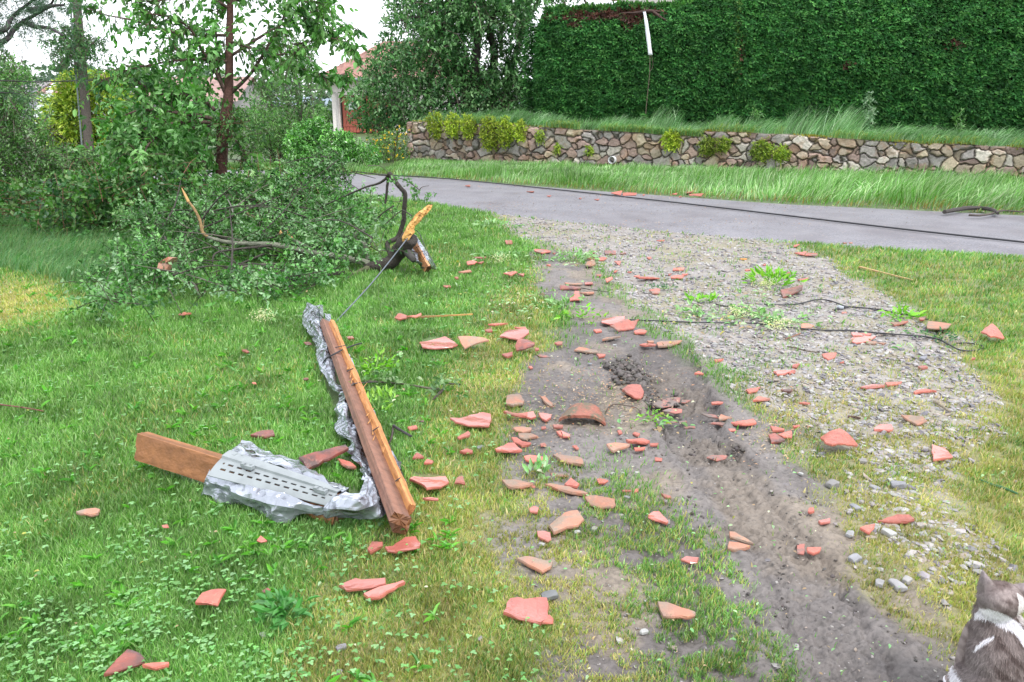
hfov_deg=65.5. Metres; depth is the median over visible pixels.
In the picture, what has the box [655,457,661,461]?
tile piece
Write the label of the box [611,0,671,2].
house
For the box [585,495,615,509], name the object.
tile piece
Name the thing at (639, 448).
tile piece
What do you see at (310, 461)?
tile piece
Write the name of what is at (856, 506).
stone
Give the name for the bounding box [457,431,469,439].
tile piece
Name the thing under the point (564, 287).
tile piece
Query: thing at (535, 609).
tile piece
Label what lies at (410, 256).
log
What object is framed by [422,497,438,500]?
tile piece
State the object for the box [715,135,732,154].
trailing plant
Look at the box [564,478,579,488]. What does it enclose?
tile piece
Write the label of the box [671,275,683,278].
tile piece
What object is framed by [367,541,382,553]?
tile piece
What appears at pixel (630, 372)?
mud clods
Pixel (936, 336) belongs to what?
leafy sprig
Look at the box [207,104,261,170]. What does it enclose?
trunk ivy
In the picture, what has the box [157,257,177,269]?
ridge tile piece
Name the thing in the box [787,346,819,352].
twig
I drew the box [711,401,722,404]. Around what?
tile piece
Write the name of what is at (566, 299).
leafy sprig
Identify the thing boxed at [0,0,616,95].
sky
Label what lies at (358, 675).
clover and weeds
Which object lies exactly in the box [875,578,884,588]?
stone
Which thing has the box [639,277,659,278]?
tile piece
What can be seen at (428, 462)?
tile piece
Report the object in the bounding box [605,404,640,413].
twig
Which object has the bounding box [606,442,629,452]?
tile piece
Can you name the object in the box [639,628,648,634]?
stone
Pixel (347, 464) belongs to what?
tile piece
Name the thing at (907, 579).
stone
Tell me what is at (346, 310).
steel wire
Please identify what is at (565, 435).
tile piece
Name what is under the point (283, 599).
leafy sprig
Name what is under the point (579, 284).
tile piece
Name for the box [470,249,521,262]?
leafy sprig
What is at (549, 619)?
tile piece
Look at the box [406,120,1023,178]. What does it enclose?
stone wall
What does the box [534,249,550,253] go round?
tile piece
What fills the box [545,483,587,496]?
tile piece
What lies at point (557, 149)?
trailing plant
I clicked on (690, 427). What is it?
tile piece
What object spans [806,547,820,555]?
tile piece
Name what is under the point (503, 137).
trailing plant
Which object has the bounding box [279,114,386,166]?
laurel bush
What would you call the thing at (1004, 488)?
green stick
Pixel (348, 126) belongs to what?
door
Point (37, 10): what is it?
pine tree
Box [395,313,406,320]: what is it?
tile piece
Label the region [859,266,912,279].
wooden lath
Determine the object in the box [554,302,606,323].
leafy sprig
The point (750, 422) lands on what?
tile piece
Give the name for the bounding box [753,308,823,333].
leafy sprig
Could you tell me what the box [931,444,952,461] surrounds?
tile piece
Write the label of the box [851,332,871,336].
tile piece
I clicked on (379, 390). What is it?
leafy sprig
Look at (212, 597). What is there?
tile piece
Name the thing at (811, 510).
tile piece
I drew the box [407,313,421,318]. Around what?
tile piece
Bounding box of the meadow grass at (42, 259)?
[0,210,207,284]
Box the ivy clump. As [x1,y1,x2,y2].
[32,2,114,88]
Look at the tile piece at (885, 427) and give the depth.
4.08 m
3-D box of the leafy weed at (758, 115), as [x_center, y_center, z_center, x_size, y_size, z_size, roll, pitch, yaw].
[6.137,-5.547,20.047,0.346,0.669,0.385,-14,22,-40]
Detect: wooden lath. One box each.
[407,314,472,318]
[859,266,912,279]
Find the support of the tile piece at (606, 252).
on the ground at (864, 632)
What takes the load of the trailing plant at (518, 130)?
attached to the stone wall
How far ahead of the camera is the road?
11.68 m
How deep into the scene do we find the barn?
84.76 m
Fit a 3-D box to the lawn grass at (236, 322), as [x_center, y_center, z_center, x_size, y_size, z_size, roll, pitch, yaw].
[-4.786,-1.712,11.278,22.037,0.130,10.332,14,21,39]
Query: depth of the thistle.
18.91 m
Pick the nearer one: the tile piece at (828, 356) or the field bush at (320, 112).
the tile piece at (828, 356)
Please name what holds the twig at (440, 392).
on the ground at (864, 632)
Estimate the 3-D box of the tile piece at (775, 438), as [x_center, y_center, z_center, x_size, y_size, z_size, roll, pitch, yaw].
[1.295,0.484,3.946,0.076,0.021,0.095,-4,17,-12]
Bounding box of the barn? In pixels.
[33,74,133,115]
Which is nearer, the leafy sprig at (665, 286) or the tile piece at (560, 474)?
the tile piece at (560, 474)
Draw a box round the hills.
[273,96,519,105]
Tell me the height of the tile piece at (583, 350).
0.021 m
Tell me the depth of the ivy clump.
20.19 m
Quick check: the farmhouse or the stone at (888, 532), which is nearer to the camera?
the stone at (888, 532)
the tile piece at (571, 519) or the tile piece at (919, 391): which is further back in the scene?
the tile piece at (919, 391)
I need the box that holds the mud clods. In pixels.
[600,350,942,681]
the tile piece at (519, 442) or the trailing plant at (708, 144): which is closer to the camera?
the tile piece at (519, 442)
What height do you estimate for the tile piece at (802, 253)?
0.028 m
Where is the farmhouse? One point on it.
(246, 88)
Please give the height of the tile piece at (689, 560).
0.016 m
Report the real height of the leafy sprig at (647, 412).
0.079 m
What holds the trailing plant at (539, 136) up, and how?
attached to the stone wall
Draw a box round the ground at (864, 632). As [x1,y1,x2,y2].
[0,106,1023,681]
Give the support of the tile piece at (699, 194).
on the road
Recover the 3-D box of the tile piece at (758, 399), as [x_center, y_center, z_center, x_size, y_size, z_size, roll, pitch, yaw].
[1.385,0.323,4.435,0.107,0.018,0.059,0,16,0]
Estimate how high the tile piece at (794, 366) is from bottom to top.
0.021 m
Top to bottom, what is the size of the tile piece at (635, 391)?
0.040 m
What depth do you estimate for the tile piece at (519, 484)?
3.45 m
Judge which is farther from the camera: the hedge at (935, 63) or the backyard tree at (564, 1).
the backyard tree at (564, 1)
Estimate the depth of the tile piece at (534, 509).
3.24 m
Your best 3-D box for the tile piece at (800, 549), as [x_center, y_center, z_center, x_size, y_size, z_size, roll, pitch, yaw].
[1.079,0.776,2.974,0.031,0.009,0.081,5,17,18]
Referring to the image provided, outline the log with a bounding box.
[403,249,415,261]
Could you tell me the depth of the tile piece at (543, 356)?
5.28 m
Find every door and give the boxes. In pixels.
[342,98,365,131]
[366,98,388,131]
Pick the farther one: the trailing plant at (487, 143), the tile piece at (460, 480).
the trailing plant at (487, 143)
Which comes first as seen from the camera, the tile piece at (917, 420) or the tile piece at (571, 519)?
the tile piece at (571, 519)
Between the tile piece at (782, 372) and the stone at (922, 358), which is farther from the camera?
the stone at (922, 358)
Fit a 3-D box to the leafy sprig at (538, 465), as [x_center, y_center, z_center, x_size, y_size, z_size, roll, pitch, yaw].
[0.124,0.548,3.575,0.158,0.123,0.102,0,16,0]
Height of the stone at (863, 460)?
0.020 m
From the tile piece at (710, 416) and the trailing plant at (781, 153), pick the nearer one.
the tile piece at (710, 416)
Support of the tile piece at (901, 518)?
on the ground at (864, 632)
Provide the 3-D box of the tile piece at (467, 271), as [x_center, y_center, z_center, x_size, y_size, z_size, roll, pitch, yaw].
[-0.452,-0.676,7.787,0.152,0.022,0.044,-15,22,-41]
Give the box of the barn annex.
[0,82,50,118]
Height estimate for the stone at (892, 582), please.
0.025 m
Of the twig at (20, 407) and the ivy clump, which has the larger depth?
the ivy clump
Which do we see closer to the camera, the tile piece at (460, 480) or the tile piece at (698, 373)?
the tile piece at (460, 480)
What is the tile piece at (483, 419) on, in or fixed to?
on the ground at (864, 632)
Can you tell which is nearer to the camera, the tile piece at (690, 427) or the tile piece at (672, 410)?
the tile piece at (690, 427)
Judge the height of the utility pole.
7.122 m
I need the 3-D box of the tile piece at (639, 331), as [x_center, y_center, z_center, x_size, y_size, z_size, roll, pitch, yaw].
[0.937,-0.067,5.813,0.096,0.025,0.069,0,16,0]
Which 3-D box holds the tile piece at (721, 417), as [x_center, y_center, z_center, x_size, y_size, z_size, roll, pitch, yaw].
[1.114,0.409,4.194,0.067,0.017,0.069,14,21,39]
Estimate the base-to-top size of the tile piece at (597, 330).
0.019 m
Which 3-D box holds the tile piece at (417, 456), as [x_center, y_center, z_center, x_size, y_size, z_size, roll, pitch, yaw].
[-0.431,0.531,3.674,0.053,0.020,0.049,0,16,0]
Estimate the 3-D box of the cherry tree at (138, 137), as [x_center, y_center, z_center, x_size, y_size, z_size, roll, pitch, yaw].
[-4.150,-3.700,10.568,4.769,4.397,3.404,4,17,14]
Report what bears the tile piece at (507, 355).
on the ground at (864, 632)
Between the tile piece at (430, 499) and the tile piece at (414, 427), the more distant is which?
the tile piece at (414, 427)
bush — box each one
[0,43,80,210]
[39,140,127,194]
[97,104,308,151]
[240,97,300,163]
[241,31,330,159]
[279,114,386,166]
[302,104,333,129]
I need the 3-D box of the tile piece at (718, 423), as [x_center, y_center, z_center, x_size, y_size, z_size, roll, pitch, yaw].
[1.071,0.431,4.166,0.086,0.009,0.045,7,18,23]
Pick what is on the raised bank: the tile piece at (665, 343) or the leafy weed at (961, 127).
the leafy weed at (961, 127)
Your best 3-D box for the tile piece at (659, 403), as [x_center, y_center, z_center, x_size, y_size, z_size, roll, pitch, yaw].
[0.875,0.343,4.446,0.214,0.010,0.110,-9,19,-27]
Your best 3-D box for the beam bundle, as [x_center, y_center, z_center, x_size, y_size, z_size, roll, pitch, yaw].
[-0.816,-0.836,7.681,0.259,0.423,0.939,-4,17,-13]
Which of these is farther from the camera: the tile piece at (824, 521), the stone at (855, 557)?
the tile piece at (824, 521)
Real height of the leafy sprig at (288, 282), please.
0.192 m
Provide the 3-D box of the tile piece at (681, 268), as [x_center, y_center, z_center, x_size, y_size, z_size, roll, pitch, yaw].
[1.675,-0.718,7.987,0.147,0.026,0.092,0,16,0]
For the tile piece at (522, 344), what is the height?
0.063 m
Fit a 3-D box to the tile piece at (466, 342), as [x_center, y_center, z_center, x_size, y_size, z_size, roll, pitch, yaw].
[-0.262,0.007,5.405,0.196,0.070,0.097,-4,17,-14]
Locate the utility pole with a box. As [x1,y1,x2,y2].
[69,0,93,151]
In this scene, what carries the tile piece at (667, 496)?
on the ground at (864, 632)
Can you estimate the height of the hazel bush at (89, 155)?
1.313 m
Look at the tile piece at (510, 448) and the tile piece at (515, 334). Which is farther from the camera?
the tile piece at (515, 334)
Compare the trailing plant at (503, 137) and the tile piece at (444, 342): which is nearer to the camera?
the tile piece at (444, 342)
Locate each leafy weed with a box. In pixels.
[749,108,764,123]
[950,108,969,133]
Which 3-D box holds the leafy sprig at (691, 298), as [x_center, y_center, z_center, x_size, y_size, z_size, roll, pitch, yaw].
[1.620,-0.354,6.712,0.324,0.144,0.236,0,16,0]
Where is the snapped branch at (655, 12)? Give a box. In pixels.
[620,9,666,21]
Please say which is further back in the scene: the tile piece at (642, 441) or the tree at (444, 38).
the tree at (444, 38)
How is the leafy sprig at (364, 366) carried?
on the ground at (864, 632)
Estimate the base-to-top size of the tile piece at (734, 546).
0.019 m
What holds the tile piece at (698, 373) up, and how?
on the ground at (864, 632)
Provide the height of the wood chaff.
0.100 m
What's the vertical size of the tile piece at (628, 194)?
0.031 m
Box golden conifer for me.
[32,67,139,160]
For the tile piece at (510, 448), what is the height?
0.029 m
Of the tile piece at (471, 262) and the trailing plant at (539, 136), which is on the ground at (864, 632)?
the tile piece at (471, 262)
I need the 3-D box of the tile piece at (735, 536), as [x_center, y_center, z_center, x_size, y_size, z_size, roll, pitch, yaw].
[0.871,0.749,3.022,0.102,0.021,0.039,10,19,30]
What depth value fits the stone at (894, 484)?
3.46 m
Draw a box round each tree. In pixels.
[0,0,114,126]
[51,136,436,325]
[54,0,368,213]
[341,0,565,152]
[541,0,588,6]
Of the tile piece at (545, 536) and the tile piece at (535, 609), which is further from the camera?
the tile piece at (545, 536)
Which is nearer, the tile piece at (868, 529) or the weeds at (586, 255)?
the tile piece at (868, 529)
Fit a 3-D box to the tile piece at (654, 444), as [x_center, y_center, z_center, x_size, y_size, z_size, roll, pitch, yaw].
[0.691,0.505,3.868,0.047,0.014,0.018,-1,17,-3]
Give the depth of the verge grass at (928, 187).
15.63 m
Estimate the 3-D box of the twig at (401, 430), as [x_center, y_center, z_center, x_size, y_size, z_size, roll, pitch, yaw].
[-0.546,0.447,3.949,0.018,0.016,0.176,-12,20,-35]
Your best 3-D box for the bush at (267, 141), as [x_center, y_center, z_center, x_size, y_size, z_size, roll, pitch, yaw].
[-6.483,-5.573,21.549,1.847,1.953,2.304,-8,18,-24]
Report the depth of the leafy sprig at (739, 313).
6.29 m
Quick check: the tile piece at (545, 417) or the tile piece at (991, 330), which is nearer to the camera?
the tile piece at (545, 417)
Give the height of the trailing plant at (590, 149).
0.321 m
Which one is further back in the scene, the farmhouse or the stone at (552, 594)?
the farmhouse
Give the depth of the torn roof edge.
3.33 m
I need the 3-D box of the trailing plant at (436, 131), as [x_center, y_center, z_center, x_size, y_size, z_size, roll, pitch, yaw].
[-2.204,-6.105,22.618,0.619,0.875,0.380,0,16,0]
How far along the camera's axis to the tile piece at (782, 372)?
4.89 m
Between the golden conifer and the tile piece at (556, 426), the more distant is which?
the golden conifer
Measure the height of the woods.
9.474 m
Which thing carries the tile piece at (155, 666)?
on the lawn grass at (236, 322)
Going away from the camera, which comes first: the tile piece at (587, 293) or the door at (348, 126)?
the tile piece at (587, 293)
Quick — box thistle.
[860,91,877,132]
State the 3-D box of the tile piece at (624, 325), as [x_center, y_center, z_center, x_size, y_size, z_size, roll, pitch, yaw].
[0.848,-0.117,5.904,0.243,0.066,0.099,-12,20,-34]
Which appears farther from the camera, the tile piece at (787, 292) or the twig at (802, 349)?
the tile piece at (787, 292)
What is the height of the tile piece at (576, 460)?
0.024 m
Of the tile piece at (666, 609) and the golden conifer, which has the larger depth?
the golden conifer
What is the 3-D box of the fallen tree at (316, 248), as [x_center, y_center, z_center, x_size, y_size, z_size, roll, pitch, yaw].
[-2.646,-1.293,8.423,3.478,1.530,6.116,-5,17,-15]
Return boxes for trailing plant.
[423,111,443,140]
[443,111,463,138]
[460,112,477,139]
[477,114,499,151]
[495,115,514,150]
[511,118,528,145]
[534,129,546,145]
[553,143,563,155]
[585,145,594,156]
[659,129,683,154]
[697,134,716,157]
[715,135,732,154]
[748,136,775,165]
[772,143,792,165]
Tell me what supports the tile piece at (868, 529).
on the ground at (864, 632)
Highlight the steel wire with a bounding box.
[335,238,407,322]
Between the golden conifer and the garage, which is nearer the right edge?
the garage
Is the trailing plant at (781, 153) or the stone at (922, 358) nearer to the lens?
the stone at (922, 358)
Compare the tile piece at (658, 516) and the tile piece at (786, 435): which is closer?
the tile piece at (658, 516)
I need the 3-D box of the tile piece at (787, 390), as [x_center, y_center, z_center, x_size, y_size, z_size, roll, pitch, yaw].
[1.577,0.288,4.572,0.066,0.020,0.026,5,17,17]
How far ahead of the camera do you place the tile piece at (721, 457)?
3.75 m
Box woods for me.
[1,60,532,116]
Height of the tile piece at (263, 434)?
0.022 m
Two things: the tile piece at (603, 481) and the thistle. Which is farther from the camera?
the thistle
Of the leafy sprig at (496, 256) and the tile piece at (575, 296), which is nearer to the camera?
the tile piece at (575, 296)
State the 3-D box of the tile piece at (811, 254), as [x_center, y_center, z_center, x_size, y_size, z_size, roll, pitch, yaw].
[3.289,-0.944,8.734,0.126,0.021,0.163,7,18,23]
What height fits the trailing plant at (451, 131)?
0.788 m
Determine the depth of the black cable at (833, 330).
5.88 m
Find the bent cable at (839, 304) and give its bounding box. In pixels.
[764,299,927,319]
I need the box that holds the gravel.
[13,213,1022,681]
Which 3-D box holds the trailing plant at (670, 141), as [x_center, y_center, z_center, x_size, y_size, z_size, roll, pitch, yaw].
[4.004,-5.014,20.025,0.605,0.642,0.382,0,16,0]
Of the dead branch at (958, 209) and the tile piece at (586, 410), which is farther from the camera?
the dead branch at (958, 209)
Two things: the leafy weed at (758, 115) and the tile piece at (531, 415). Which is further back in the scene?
the leafy weed at (758, 115)
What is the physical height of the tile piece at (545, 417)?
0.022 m
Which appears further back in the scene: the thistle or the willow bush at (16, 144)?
the thistle
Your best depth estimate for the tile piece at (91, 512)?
3.17 m
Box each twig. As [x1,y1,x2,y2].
[0,404,43,411]
[356,362,468,399]
[392,424,411,436]
[432,385,443,399]
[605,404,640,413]
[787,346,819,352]
[933,400,950,412]
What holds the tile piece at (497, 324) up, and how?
on the ground at (864, 632)
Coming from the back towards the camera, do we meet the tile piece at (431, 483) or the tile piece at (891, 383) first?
the tile piece at (891, 383)
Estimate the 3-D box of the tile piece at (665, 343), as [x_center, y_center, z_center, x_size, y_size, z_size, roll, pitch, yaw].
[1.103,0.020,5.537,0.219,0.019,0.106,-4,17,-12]
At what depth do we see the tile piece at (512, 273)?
7.62 m
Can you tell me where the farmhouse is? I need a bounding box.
[149,77,267,119]
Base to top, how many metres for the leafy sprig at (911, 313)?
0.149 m
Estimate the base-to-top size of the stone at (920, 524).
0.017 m
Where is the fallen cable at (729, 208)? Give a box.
[228,159,1023,242]
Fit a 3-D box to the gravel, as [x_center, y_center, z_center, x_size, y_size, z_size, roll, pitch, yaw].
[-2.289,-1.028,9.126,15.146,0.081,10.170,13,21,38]
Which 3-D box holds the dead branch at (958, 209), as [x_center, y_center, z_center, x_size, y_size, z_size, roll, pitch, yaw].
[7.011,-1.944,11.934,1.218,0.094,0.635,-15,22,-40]
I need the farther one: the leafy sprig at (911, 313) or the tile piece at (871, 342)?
the leafy sprig at (911, 313)
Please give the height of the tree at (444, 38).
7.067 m
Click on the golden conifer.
(65, 97)
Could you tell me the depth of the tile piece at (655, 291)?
7.03 m
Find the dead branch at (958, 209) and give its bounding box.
[942,206,998,214]
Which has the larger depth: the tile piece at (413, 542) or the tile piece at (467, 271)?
the tile piece at (467, 271)
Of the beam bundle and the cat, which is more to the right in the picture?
the cat
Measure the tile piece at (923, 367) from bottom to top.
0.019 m
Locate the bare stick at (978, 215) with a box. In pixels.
[969,210,1023,216]
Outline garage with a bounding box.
[317,41,478,133]
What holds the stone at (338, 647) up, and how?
on the ground at (864, 632)
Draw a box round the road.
[2,170,1023,255]
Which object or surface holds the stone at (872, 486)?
on the ground at (864, 632)
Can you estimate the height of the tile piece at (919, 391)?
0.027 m
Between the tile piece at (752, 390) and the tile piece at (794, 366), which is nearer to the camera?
the tile piece at (752, 390)
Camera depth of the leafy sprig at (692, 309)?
6.35 m
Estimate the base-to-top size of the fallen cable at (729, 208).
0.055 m
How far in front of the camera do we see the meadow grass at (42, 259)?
8.54 m
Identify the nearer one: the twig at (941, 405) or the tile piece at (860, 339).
the twig at (941, 405)
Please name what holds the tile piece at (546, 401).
on the ground at (864, 632)
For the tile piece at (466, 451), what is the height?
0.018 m
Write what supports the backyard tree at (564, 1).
on the raised bank
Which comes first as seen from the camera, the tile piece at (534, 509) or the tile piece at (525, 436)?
the tile piece at (534, 509)
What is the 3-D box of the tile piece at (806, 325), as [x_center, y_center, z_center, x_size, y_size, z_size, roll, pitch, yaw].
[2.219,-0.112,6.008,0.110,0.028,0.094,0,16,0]
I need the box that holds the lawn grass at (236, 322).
[0,184,1023,681]
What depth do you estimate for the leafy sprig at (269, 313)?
6.14 m
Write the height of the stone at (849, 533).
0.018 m
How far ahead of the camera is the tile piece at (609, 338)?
5.63 m
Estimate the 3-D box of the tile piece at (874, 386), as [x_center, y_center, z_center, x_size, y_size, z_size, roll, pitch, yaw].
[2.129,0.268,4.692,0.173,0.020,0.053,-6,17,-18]
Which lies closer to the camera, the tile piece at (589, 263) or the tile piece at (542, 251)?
the tile piece at (589, 263)
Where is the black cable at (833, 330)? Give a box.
[629,319,983,351]
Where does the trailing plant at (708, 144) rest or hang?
attached to the stone wall
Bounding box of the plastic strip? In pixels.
[643,8,652,113]
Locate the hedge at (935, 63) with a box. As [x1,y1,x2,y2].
[518,0,1023,135]
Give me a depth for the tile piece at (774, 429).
4.05 m
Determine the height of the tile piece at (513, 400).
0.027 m
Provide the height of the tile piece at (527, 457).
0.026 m
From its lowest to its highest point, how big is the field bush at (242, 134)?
2.046 m
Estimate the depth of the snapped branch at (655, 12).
21.81 m
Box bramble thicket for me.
[0,148,377,239]
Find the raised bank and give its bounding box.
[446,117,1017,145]
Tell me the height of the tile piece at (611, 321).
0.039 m
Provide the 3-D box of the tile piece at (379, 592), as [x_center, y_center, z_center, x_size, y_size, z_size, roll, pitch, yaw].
[-0.424,0.840,2.682,0.140,0.025,0.060,-11,20,-34]
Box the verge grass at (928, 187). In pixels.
[162,156,1023,213]
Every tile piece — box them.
[76,508,99,516]
[104,649,144,676]
[142,662,168,670]
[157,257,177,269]
[195,589,225,606]
[250,430,274,438]
[257,536,266,542]
[298,445,348,469]
[337,458,355,469]
[339,578,385,591]
[363,580,404,599]
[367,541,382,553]
[385,536,420,552]
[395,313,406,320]
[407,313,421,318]
[407,425,417,430]
[409,476,448,489]
[412,453,423,459]
[419,336,457,349]
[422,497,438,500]
[424,459,433,464]
[450,412,491,427]
[455,476,464,484]
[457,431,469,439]
[458,270,471,272]
[458,336,488,348]
[460,448,472,453]
[467,260,476,264]
[488,323,507,325]
[495,443,521,452]
[500,329,528,339]
[502,352,512,358]
[502,479,533,489]
[503,271,516,275]
[503,597,548,625]
[504,411,526,417]
[506,394,524,406]
[511,437,530,447]
[513,426,531,432]
[515,339,534,351]
[516,556,552,573]
[518,433,537,440]
[524,455,542,463]
[526,411,535,419]
[529,506,538,513]
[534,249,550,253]
[537,354,550,357]
[537,531,550,542]
[538,413,551,421]
[540,396,552,408]
[542,615,553,623]
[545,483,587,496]
[549,510,583,534]
[550,473,572,477]
[552,424,562,428]
[553,454,583,466]
[554,341,562,345]
[559,402,605,425]
[560,285,580,289]
[560,430,569,437]
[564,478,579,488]
[565,282,582,285]
[570,291,582,301]
[574,347,598,353]
[580,292,593,294]
[585,260,595,266]
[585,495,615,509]
[593,329,601,332]
[596,354,605,357]
[597,478,607,484]
[601,316,624,324]
[602,336,620,340]
[604,250,615,254]
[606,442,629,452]
[610,319,638,331]
[611,190,621,195]
[622,384,643,399]
[623,192,636,195]
[626,438,649,444]
[634,329,646,334]
[634,447,644,450]
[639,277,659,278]
[639,343,655,346]
[648,511,667,524]
[649,288,659,293]
[650,443,658,446]
[652,397,680,408]
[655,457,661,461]
[657,340,681,347]
[657,601,695,619]
[661,493,670,498]
[662,408,681,413]
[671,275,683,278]
[673,267,684,270]
[681,556,698,563]
[683,426,694,428]
[689,193,703,195]
[694,371,703,374]
[702,414,717,418]
[707,455,726,461]
[708,422,725,425]
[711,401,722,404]
[718,414,731,420]
[728,541,749,551]
[729,531,753,545]
[731,419,756,425]
[746,387,759,393]
[753,396,769,401]
[768,433,784,444]
[770,426,784,432]
[773,370,792,375]
[778,430,791,438]
[780,284,802,297]
[781,389,792,392]
[792,363,799,368]
[794,251,806,255]
[797,544,804,555]
[801,323,813,328]
[805,253,817,255]
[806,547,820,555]
[808,507,813,513]
[818,518,829,524]
[820,428,857,446]
[822,353,836,360]
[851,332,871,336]
[851,336,875,343]
[860,384,884,388]
[860,524,874,534]
[865,341,876,344]
[874,424,892,431]
[878,514,913,523]
[885,381,901,386]
[891,321,907,326]
[901,414,926,425]
[913,389,936,394]
[918,365,927,369]
[927,321,950,329]
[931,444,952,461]
[981,324,1004,339]
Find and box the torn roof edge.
[134,302,415,535]
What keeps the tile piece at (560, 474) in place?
on the ground at (864, 632)
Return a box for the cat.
[943,569,1023,681]
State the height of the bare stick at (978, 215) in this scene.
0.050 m
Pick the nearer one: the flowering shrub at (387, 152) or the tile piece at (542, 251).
the tile piece at (542, 251)
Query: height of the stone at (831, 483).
0.033 m
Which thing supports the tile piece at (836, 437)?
on the ground at (864, 632)
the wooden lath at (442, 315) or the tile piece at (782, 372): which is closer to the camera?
the tile piece at (782, 372)
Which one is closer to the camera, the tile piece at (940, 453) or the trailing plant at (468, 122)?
the tile piece at (940, 453)
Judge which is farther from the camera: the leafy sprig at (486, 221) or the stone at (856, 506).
the leafy sprig at (486, 221)
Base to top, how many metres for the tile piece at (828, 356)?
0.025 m
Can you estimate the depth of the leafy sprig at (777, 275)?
7.30 m
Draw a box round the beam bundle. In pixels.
[412,230,435,271]
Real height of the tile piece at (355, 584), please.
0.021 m
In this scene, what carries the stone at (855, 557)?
on the ground at (864, 632)
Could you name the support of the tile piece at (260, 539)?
on the lawn grass at (236, 322)
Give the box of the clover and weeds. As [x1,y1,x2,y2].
[0,259,538,681]
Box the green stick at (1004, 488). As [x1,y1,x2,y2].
[980,479,1018,494]
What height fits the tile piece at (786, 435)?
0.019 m
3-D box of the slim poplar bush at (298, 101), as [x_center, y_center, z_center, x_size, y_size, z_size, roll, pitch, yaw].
[-6.618,-7.289,23.448,2.929,3.942,3.807,-11,20,-33]
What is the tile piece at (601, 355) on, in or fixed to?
on the ground at (864, 632)
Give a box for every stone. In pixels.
[335,643,346,651]
[541,590,558,599]
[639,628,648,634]
[825,479,839,488]
[845,530,853,537]
[847,553,861,563]
[849,503,861,511]
[858,459,866,463]
[869,484,880,490]
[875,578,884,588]
[881,527,896,537]
[887,578,907,591]
[890,480,906,489]
[902,575,912,584]
[916,522,927,527]
[919,356,926,360]
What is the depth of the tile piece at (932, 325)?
5.88 m
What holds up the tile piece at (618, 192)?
on the road
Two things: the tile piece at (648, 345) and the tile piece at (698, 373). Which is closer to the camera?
the tile piece at (698, 373)
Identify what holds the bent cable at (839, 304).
on the gravel
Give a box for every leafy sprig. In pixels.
[249,308,301,322]
[251,583,320,633]
[277,267,301,287]
[352,347,399,377]
[365,384,395,410]
[465,217,524,228]
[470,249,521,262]
[522,452,557,478]
[530,293,586,307]
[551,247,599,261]
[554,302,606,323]
[630,407,672,427]
[649,282,677,289]
[673,299,703,317]
[684,292,721,302]
[717,300,783,323]
[740,264,807,288]
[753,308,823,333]
[878,304,926,321]
[904,327,972,342]
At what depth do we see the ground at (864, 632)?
3.59 m
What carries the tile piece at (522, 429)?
on the ground at (864, 632)
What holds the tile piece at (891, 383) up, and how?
on the ground at (864, 632)
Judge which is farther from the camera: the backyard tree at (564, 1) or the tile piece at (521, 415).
the backyard tree at (564, 1)
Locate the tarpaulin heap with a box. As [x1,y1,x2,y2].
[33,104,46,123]
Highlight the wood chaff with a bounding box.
[360,177,1020,479]
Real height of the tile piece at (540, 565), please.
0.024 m
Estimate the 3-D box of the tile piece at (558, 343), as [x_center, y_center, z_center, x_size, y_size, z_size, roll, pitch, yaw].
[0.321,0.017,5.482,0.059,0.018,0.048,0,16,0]
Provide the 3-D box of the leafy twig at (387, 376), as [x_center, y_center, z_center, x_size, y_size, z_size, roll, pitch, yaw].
[-0.588,0.235,4.622,0.805,0.148,0.285,6,17,19]
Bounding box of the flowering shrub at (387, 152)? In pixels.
[363,122,414,162]
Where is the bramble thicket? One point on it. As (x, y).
(88, 196)
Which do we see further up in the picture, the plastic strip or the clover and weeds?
the plastic strip
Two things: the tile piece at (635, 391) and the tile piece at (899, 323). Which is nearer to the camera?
the tile piece at (635, 391)
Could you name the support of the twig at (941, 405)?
on the gravel
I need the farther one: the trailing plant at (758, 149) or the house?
the house

